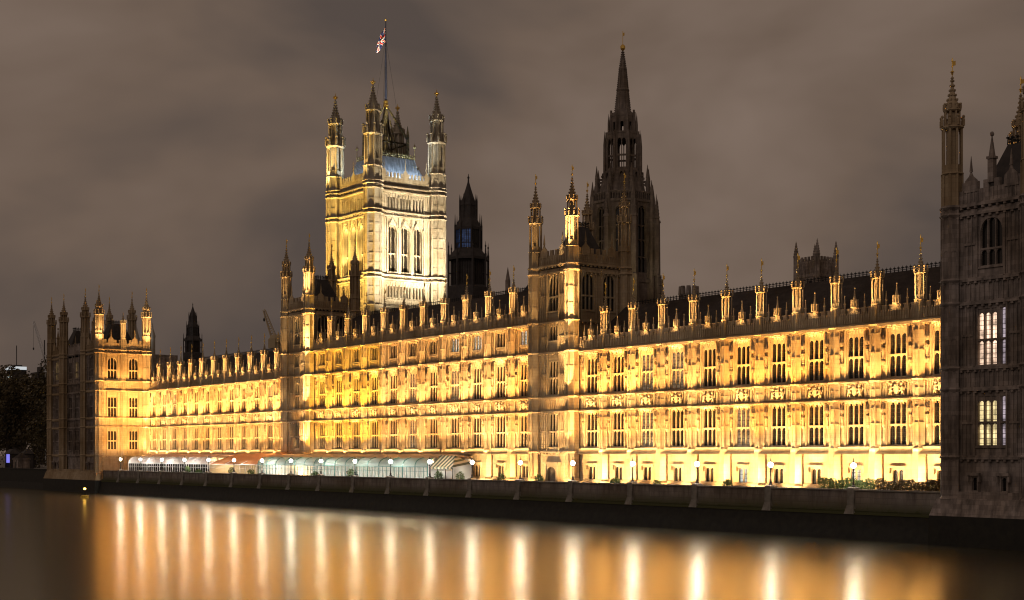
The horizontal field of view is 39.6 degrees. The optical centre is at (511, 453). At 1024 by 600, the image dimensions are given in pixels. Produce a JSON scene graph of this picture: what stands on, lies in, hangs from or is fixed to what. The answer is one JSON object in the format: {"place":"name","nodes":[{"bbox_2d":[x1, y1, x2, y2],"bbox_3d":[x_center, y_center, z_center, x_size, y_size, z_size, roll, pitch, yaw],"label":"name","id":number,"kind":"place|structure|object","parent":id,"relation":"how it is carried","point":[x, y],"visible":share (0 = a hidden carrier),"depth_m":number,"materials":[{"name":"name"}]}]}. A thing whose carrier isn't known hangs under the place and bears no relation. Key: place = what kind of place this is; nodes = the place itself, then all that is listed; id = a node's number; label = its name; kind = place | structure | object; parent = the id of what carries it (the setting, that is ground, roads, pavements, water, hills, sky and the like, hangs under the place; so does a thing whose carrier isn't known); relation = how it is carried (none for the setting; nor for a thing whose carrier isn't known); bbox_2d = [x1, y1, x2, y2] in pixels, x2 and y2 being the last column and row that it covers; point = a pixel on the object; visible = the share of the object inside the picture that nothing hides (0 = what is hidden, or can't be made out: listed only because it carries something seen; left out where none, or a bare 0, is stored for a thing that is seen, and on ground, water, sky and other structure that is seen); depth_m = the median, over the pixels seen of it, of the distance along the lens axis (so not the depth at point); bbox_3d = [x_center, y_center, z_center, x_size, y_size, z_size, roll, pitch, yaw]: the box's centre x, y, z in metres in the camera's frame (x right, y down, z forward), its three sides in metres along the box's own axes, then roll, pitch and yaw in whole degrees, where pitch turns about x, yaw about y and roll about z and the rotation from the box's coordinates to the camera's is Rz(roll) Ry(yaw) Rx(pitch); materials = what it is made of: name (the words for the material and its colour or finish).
{"place":"outdoors","nodes":[
{"label":"outdoors","id":0,"kind":"place"},
{"bbox_2d":[4,449,19,467],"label":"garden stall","id":1,"kind":"object","parent":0,"point":[10,454],"visible":0.64,"depth_m":380.84,"materials":[{"name":"black"}]},
{"bbox_2d":[0,456,46,468],"bbox_3d":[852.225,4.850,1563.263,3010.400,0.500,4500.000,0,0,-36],"label":"ground","id":2,"kind":"structure","parent":0,"point":[2,463],"depth_m":559.42,"materials":[{"name":"black"}]},
{"bbox_2d":[5,346,26,452],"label":"building","id":3,"kind":"structure","parent":2,"relation":"on","point":[22,369],"depth_m":829.35,"materials":[{"name":"grey glass"}]},
{"bbox_2d":[0,364,46,450],"bbox_3d":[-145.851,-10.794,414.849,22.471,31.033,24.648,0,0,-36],"label":"tree","id":4,"kind":"object","parent":2,"relation":"on","point":[12,412],"visible":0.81,"depth_m":412.38,"materials":[{"name":"green plant"}]},
{"bbox_2d":[0,400,46,467],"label":"tree","id":5,"kind":"object","parent":2,"relation":"on","point":[35,461],"visible":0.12,"depth_m":463.13,"materials":[{"name":"green plant"}]},
{"bbox_2d":[17,355,46,450],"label":"tree","id":6,"kind":"object","parent":2,"relation":"on","point":[40,393],"visible":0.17,"depth_m":398.96,"materials":[{"name":"green plant"}]},
{"bbox_2d":[23,412,46,466],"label":"tree","id":7,"kind":"object","parent":2,"relation":"on","point":[35,450],"visible":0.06,"depth_m":416.28,"materials":[{"name":"green plant"}]},
{"bbox_2d":[43,286,151,492],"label":"corner pavilion","id":8,"kind":"structure","parent":2,"relation":"on","point":[98,398],"depth_m":306.64,"materials":[{"name":"stone"}]},
{"bbox_2d":[108,430,116,449],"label":"window","id":9,"kind":"structure","parent":8,"relation":"in","point":[112,434],"depth_m":303.18,"materials":[{"name":"glass"}]},
{"bbox_2d":[108,395,116,416],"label":"window","id":10,"kind":"structure","parent":8,"relation":"in","point":[112,399],"depth_m":303.18,"materials":[{"name":"glass"}]},
{"bbox_2d":[107,357,117,379],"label":"window","id":11,"kind":"structure","parent":8,"relation":"in","point":[111,361],"depth_m":303.18,"materials":[{"name":"glass"}]},
{"bbox_2d":[129,396,137,416],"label":"window","id":12,"kind":"structure","parent":8,"relation":"in","point":[133,400],"depth_m":306.00,"materials":[{"name":"glass"}]},
{"bbox_2d":[129,431,138,450],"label":"window","id":13,"kind":"structure","parent":8,"relation":"in","point":[133,435],"depth_m":306.00,"materials":[{"name":"glass"}]},
{"bbox_2d":[129,358,138,380],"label":"window","id":14,"kind":"structure","parent":8,"relation":"in","point":[133,362],"depth_m":306.00,"materials":[{"name":"glass"}]},
{"bbox_2d":[136,323,177,376],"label":"roof","id":15,"kind":"structure","parent":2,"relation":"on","point":[155,359],"depth_m":449.69,"materials":[{"name":"stone"}]},
{"bbox_2d":[129,454,234,472],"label":"marquee","id":16,"kind":"object","parent":2,"relation":"on","point":[175,462],"visible":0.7,"depth_m":277.48,"materials":[{"name":"white fabric"}]},
{"bbox_2d":[209,453,284,473],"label":"marquee","id":17,"kind":"object","parent":2,"relation":"on","point":[244,463],"visible":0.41,"depth_m":255.62,"materials":[{"name":"brown fabric"}]},
{"bbox_2d":[263,309,279,350],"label":"tower crane","id":18,"kind":"object","parent":2,"relation":"on","point":[272,341],"visible":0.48,"depth_m":433.78,"materials":[{"name":"beige paint"}]},
{"bbox_2d":[257,454,470,477],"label":"marquee","id":19,"kind":"object","parent":2,"relation":"on","point":[402,465],"visible":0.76,"depth_m":221.34,"materials":[{"name":"grey"}]},
{"bbox_2d":[430,455,472,478],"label":"canopy","id":20,"kind":"object","parent":2,"relation":"on","point":[456,464],"visible":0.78,"depth_m":200.86,"materials":[{"name":"fabric"}]},
{"bbox_2d":[817,477,878,489],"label":"hedge","id":21,"kind":"object","parent":2,"relation":"on","point":[842,484],"visible":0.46,"depth_m":142.22,"materials":[{"name":"green plant"}]},
{"bbox_2d":[875,478,939,490],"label":"hedge","id":22,"kind":"object","parent":2,"relation":"on","point":[929,485],"visible":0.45,"depth_m":136.10,"materials":[{"name":"green plant"}]},
{"bbox_2d":[928,58,1023,550],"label":"corner pavilion","id":23,"kind":"structure","parent":2,"relation":"on","point":[979,503],"depth_m":126.57,"materials":[{"name":"stone"}]},
{"bbox_2d":[966,473,980,492],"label":"window","id":24,"kind":"structure","parent":23,"relation":"in","point":[974,479],"depth_m":126.85,"materials":[{"name":"stone"}]},
{"bbox_2d":[975,395,997,447],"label":"window","id":25,"kind":"structure","parent":23,"relation":"in","point":[986,405],"depth_m":126.29,"materials":[{"name":"glass"}]},
{"bbox_2d":[976,306,997,365],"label":"window","id":26,"kind":"structure","parent":23,"relation":"in","point":[986,317],"depth_m":126.29,"materials":[{"name":"glass"}]},
{"bbox_2d":[978,214,1002,268],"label":"window","id":27,"kind":"structure","parent":23,"relation":"in","point":[990,227],"depth_m":125.98,"materials":[{"name":"glass"}]},
{"bbox_2d":[998,394,1004,447],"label":"window","id":28,"kind":"structure","parent":23,"relation":"in","point":[1001,397],"depth_m":124.97,"materials":[{"name":"glass"}]},
{"bbox_2d":[999,305,1004,363],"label":"window","id":29,"kind":"structure","parent":23,"relation":"in","point":[1001,308],"depth_m":124.97,"materials":[{"name":"glass"}]},
{"bbox_2d":[995,473,1009,493],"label":"window","id":30,"kind":"structure","parent":23,"relation":"in","point":[1004,481],"depth_m":124.36,"materials":[{"name":"stone"}]},
{"bbox_2d":[183,304,201,360],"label":"ventilation tower","id":31,"kind":"structure","parent":0,"point":[193,338],"depth_m":457.11,"materials":[{"name":"black stone"}]},
{"bbox_2d":[148,333,279,456],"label":"palace wing","id":32,"kind":"structure","parent":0,"point":[225,403],"depth_m":280.36,"materials":[{"name":"beige stone"}]},
{"bbox_2d":[280,234,360,453],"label":"gate tower","id":33,"kind":"structure","parent":0,"point":[303,318],"depth_m":252.59,"materials":[{"name":"stone"}]},
{"bbox_2d":[294,317,299,345],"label":"window","id":34,"kind":"structure","parent":33,"relation":"in","point":[297,319],"depth_m":252.39,"materials":[{"name":"glass"}]},
{"bbox_2d":[317,315,327,338],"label":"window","id":35,"kind":"structure","parent":33,"relation":"in","point":[322,321],"depth_m":250.42,"materials":[{"name":"glass"}]},
{"bbox_2d":[325,80,446,313],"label":"flag tower","id":36,"kind":"structure","parent":0,"point":[386,205],"depth_m":372.65,"materials":[{"name":"stone"}]},
{"bbox_2d":[376,19,400,133],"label":"flagpole","id":37,"kind":"object","parent":36,"relation":"on","point":[381,40],"visible":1,"depth_m":377.74,"materials":[{"name":"grey metal"}]},
{"bbox_2d":[389,225,394,271],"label":"window","id":38,"kind":"structure","parent":36,"relation":"in","point":[391,228],"depth_m":368.93,"materials":[{"name":"glass"}]},
{"bbox_2d":[401,227,407,272],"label":"window","id":39,"kind":"structure","parent":36,"relation":"in","point":[404,233],"depth_m":371.28,"materials":[{"name":"glass"}]},
{"bbox_2d":[414,228,420,273],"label":"window","id":40,"kind":"structure","parent":36,"relation":"in","point":[417,237],"depth_m":373.64,"materials":[{"name":"glass"}]},
{"bbox_2d":[312,265,527,480],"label":"palace wing","id":41,"kind":"structure","parent":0,"point":[445,376],"depth_m":218.91,"materials":[{"name":"beige stone"}]},
{"bbox_2d":[318,379,325,408],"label":"window","id":42,"kind":"structure","parent":41,"relation":"in","point":[321,381],"depth_m":246.48,"materials":[{"name":"glass"}]},
{"bbox_2d":[335,377,342,407],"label":"window","id":43,"kind":"structure","parent":41,"relation":"in","point":[338,380],"depth_m":241.71,"materials":[{"name":"glass"}]},
{"bbox_2d":[352,375,359,406],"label":"window","id":44,"kind":"structure","parent":41,"relation":"in","point":[356,380],"depth_m":237.04,"materials":[{"name":"glass"}]},
{"bbox_2d":[353,421,359,448],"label":"window","id":45,"kind":"structure","parent":41,"relation":"in","point":[356,426],"depth_m":237.04,"materials":[{"name":"glass"}]},
{"bbox_2d":[370,374,377,405],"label":"window","id":46,"kind":"structure","parent":41,"relation":"in","point":[374,378],"depth_m":232.34,"materials":[{"name":"glass"}]},
{"bbox_2d":[370,421,377,448],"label":"window","id":47,"kind":"structure","parent":41,"relation":"in","point":[374,425],"depth_m":232.34,"materials":[{"name":"glass"}]},
{"bbox_2d":[389,372,396,404],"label":"window","id":48,"kind":"structure","parent":41,"relation":"in","point":[393,376],"depth_m":227.68,"materials":[{"name":"glass"}]},
{"bbox_2d":[389,420,396,448],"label":"window","id":49,"kind":"structure","parent":41,"relation":"in","point":[393,425],"depth_m":227.68,"materials":[{"name":"glass"}]},
{"bbox_2d":[408,370,416,403],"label":"window","id":50,"kind":"structure","parent":41,"relation":"in","point":[412,375],"depth_m":222.95,"materials":[{"name":"glass"}]},
{"bbox_2d":[408,419,416,448],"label":"window","id":51,"kind":"structure","parent":41,"relation":"in","point":[412,424],"depth_m":222.95,"materials":[{"name":"glass"}]},
{"bbox_2d":[429,419,436,448],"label":"window","id":52,"kind":"structure","parent":41,"relation":"in","point":[432,423],"depth_m":218.32,"materials":[{"name":"glass"}]},
{"bbox_2d":[429,369,437,402],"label":"window","id":53,"kind":"structure","parent":41,"relation":"in","point":[432,373],"depth_m":218.32,"materials":[{"name":"glass"}]},
{"bbox_2d":[450,367,459,401],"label":"window","id":54,"kind":"structure","parent":41,"relation":"in","point":[454,371],"depth_m":213.62,"materials":[{"name":"glass"}]},
{"bbox_2d":[450,418,459,448],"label":"window","id":55,"kind":"structure","parent":41,"relation":"in","point":[454,423],"depth_m":213.62,"materials":[{"name":"glass"}]},
{"bbox_2d":[472,417,481,448],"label":"window","id":56,"kind":"structure","parent":41,"relation":"in","point":[476,422],"depth_m":208.93,"materials":[{"name":"glass"}]},
{"bbox_2d":[473,365,481,399],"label":"window","id":57,"kind":"structure","parent":41,"relation":"in","point":[476,369],"depth_m":208.93,"materials":[{"name":"glass"}]},
{"bbox_2d":[495,363,505,398],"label":"window","id":58,"kind":"structure","parent":41,"relation":"in","point":[500,368],"depth_m":204.29,"materials":[{"name":"glass"}]},
{"bbox_2d":[495,416,505,448],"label":"window","id":59,"kind":"structure","parent":41,"relation":"in","point":[500,422],"depth_m":204.29,"materials":[{"name":"glass"}]},
{"bbox_2d":[519,361,527,397],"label":"window","id":60,"kind":"structure","parent":41,"relation":"in","point":[523,365],"depth_m":199.65,"materials":[{"name":"glass"}]},
{"bbox_2d":[520,415,527,447],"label":"window","id":61,"kind":"structure","parent":41,"relation":"in","point":[523,420],"depth_m":199.65,"materials":[{"name":"glass"}]},
{"bbox_2d":[447,174,488,301],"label":"ventilation tower","id":62,"kind":"structure","parent":0,"point":[468,257],"depth_m":295.95,"materials":[{"name":"black stone"}]},
{"bbox_2d":[456,229,478,247],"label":"lantern window","id":63,"kind":"structure","parent":62,"relation":"in","point":[465,232],"depth_m":296.01,"materials":[{"name":"blue glass"}]},
{"bbox_2d":[0,487,1023,599],"bbox_3d":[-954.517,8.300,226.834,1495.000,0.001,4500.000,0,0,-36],"label":"river","id":64,"kind":"structure","parent":0,"point":[59,545],"depth_m":111.68,"materials":[{"name":"liquid"}]},
{"bbox_2d":[0,468,46,489],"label":"embankment wall","id":65,"kind":"structure","parent":64,"relation":"in","point":[26,478],"depth_m":341.43,"materials":[{"name":"black stone"}]},
{"bbox_2d":[12,453,30,467],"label":"kiosk","id":66,"kind":"object","parent":65,"relation":"on","point":[21,460],"visible":0.96,"depth_m":347.83,"materials":[{"name":"stone"}]},
{"bbox_2d":[99,469,939,543],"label":"river wall","id":67,"kind":"structure","parent":64,"relation":"in","point":[858,513],"depth_m":169.51,"materials":[{"name":"grey stone"}]},
{"bbox_2d":[0,0,1023,455],"label":"sky","id":68,"kind":"structure","parent":0,"point":[174,150],"materials":[{"name":"grey"}]},
{"bbox_2d":[527,166,631,481],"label":"gate tower","id":69,"kind":"structure","parent":0,"point":[569,279],"depth_m":193.27,"materials":[{"name":"stone"}]},
{"bbox_2d":[542,462,561,481],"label":"doorway","id":70,"kind":"structure","parent":69,"relation":"in","point":[551,469],"depth_m":192.85,"materials":[{"name":"stone"}]},
{"bbox_2d":[547,274,557,312],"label":"window","id":71,"kind":"structure","parent":69,"relation":"in","point":[552,280],"depth_m":193.32,"materials":[{"name":"glass"}]},
{"bbox_2d":[548,413,557,448],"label":"window","id":72,"kind":"structure","parent":69,"relation":"in","point":[552,418],"depth_m":193.32,"materials":[{"name":"glass"}]},
{"bbox_2d":[548,358,557,395],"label":"window","id":73,"kind":"structure","parent":69,"relation":"in","point":[552,362],"depth_m":193.32,"materials":[{"name":"glass"}]},
{"bbox_2d":[582,273,595,311],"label":"window","id":74,"kind":"structure","parent":69,"relation":"in","point":[588,280],"depth_m":191.68,"materials":[{"name":"glass"}]},
{"bbox_2d":[603,275,615,313],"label":"window","id":75,"kind":"structure","parent":69,"relation":"in","point":[610,281],"depth_m":193.99,"materials":[{"name":"stone"}]},
{"bbox_2d":[590,33,662,303],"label":"spire tower","id":76,"kind":"structure","parent":0,"point":[605,197],"depth_m":285.28,"materials":[{"name":"stone"}]},
{"bbox_2d":[598,208,603,250],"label":"window","id":77,"kind":"structure","parent":76,"relation":"in","point":[601,211],"depth_m":286.20,"materials":[{"name":"stone"}]},
{"bbox_2d":[638,207,645,272],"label":"window","id":78,"kind":"structure","parent":76,"relation":"in","point":[641,211],"depth_m":284.95,"materials":[{"name":"glass"}]},
{"bbox_2d":[576,234,939,488],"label":"palace wing","id":79,"kind":"structure","parent":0,"point":[801,385],"depth_m":162.45,"materials":[{"name":"beige stone"}]},
{"bbox_2d":[585,413,596,447],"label":"window","id":80,"kind":"structure","parent":79,"relation":"in","point":[591,420],"depth_m":187.83,"materials":[{"name":"glass"}]},
{"bbox_2d":[585,355,597,394],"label":"window","id":81,"kind":"structure","parent":79,"relation":"in","point":[591,361],"depth_m":187.83,"materials":[{"name":"glass"}]},
{"bbox_2d":[612,412,623,447],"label":"window","id":82,"kind":"structure","parent":79,"relation":"in","point":[617,419],"depth_m":183.53,"materials":[{"name":"glass"}]},
{"bbox_2d":[612,352,624,392],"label":"window","id":83,"kind":"structure","parent":79,"relation":"in","point":[617,359],"depth_m":183.53,"materials":[{"name":"glass"}]},
{"bbox_2d":[640,350,653,391],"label":"window","id":84,"kind":"structure","parent":79,"relation":"in","point":[646,357],"depth_m":179.06,"materials":[{"name":"glass"}]},
{"bbox_2d":[640,411,653,447],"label":"window","id":85,"kind":"structure","parent":79,"relation":"in","point":[646,418],"depth_m":179.06,"materials":[{"name":"glass"}]},
{"bbox_2d":[670,347,683,389],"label":"window","id":86,"kind":"structure","parent":79,"relation":"in","point":[677,355],"depth_m":174.65,"materials":[{"name":"glass"}]},
{"bbox_2d":[670,410,683,447],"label":"window","id":87,"kind":"structure","parent":79,"relation":"in","point":[677,418],"depth_m":174.65,"materials":[{"name":"glass"}]},
{"bbox_2d":[670,464,683,480],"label":"window","id":88,"kind":"structure","parent":79,"relation":"in","point":[677,469],"depth_m":174.44,"materials":[{"name":"stone"}]},
{"bbox_2d":[702,408,715,447],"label":"window","id":89,"kind":"structure","parent":79,"relation":"in","point":[708,417],"depth_m":170.19,"materials":[{"name":"glass"}]},
{"bbox_2d":[702,464,715,481],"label":"window","id":90,"kind":"structure","parent":79,"relation":"in","point":[709,471],"depth_m":170.03,"materials":[{"name":"stone"}]},
{"bbox_2d":[702,344,716,387],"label":"window","id":91,"kind":"structure","parent":79,"relation":"in","point":[708,352],"depth_m":170.19,"materials":[{"name":"glass"}]},
{"bbox_2d":[735,406,749,446],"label":"window","id":92,"kind":"structure","parent":79,"relation":"in","point":[742,416],"depth_m":165.68,"materials":[{"name":"glass"}]},
{"bbox_2d":[735,464,749,481],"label":"window","id":93,"kind":"structure","parent":79,"relation":"in","point":[743,470],"depth_m":165.48,"materials":[{"name":"stone"}]},
{"bbox_2d":[735,341,750,386],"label":"window","id":94,"kind":"structure","parent":79,"relation":"in","point":[742,349],"depth_m":165.68,"materials":[{"name":"glass"}]},
{"bbox_2d":[770,405,785,446],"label":"window","id":95,"kind":"structure","parent":79,"relation":"in","point":[778,415],"depth_m":161.25,"materials":[{"name":"glass"}]},
{"bbox_2d":[770,338,786,384],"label":"window","id":96,"kind":"structure","parent":79,"relation":"in","point":[778,347],"depth_m":161.25,"materials":[{"name":"glass"}]},
{"bbox_2d":[771,465,785,482],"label":"window","id":97,"kind":"structure","parent":79,"relation":"in","point":[778,473],"depth_m":161.09,"materials":[{"name":"stone"}]},
{"bbox_2d":[807,465,822,483],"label":"window","id":98,"kind":"structure","parent":79,"relation":"in","point":[815,473],"depth_m":156.81,"materials":[{"name":"stone"}]},
{"bbox_2d":[807,335,824,382],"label":"window","id":99,"kind":"structure","parent":79,"relation":"in","point":[815,344],"depth_m":156.75,"materials":[{"name":"glass"}]},
{"bbox_2d":[807,404,824,446],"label":"window","id":100,"kind":"structure","parent":79,"relation":"in","point":[815,414],"depth_m":156.75,"materials":[{"name":"glass"}]},
{"bbox_2d":[846,465,863,480],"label":"window","id":101,"kind":"structure","parent":79,"relation":"in","point":[858,470],"depth_m":152.11,"materials":[{"name":"stone"}]},
{"bbox_2d":[846,332,864,380],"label":"window","id":102,"kind":"structure","parent":79,"relation":"in","point":[855,341],"depth_m":152.34,"materials":[{"name":"glass"}]},
{"bbox_2d":[846,402,864,446],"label":"window","id":103,"kind":"structure","parent":79,"relation":"in","point":[855,414],"depth_m":152.37,"materials":[{"name":"glass"}]},
{"bbox_2d":[888,466,905,483],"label":"window","id":104,"kind":"structure","parent":79,"relation":"in","point":[896,474],"depth_m":147.90,"materials":[{"name":"stone"}]},
{"bbox_2d":[888,328,906,378],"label":"window","id":105,"kind":"structure","parent":79,"relation":"in","point":[897,338],"depth_m":147.83,"materials":[{"name":"glass"}]},
{"bbox_2d":[888,401,906,446],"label":"window","id":106,"kind":"structure","parent":79,"relation":"in","point":[897,412],"depth_m":147.83,"materials":[{"name":"glass"}]},
{"bbox_2d":[932,325,939,375],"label":"window","id":107,"kind":"structure","parent":79,"relation":"in","point":[936,329],"depth_m":144.00,"materials":[{"name":"glass"}]},
{"bbox_2d":[932,400,939,445],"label":"window","id":108,"kind":"structure","parent":79,"relation":"in","point":[936,406],"depth_m":144.02,"materials":[{"name":"glass"}]},
{"bbox_2d":[793,238,838,283],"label":"church tower","id":109,"kind":"structure","parent":0,"point":[817,265],"depth_m":388.76,"materials":[{"name":"stone"}]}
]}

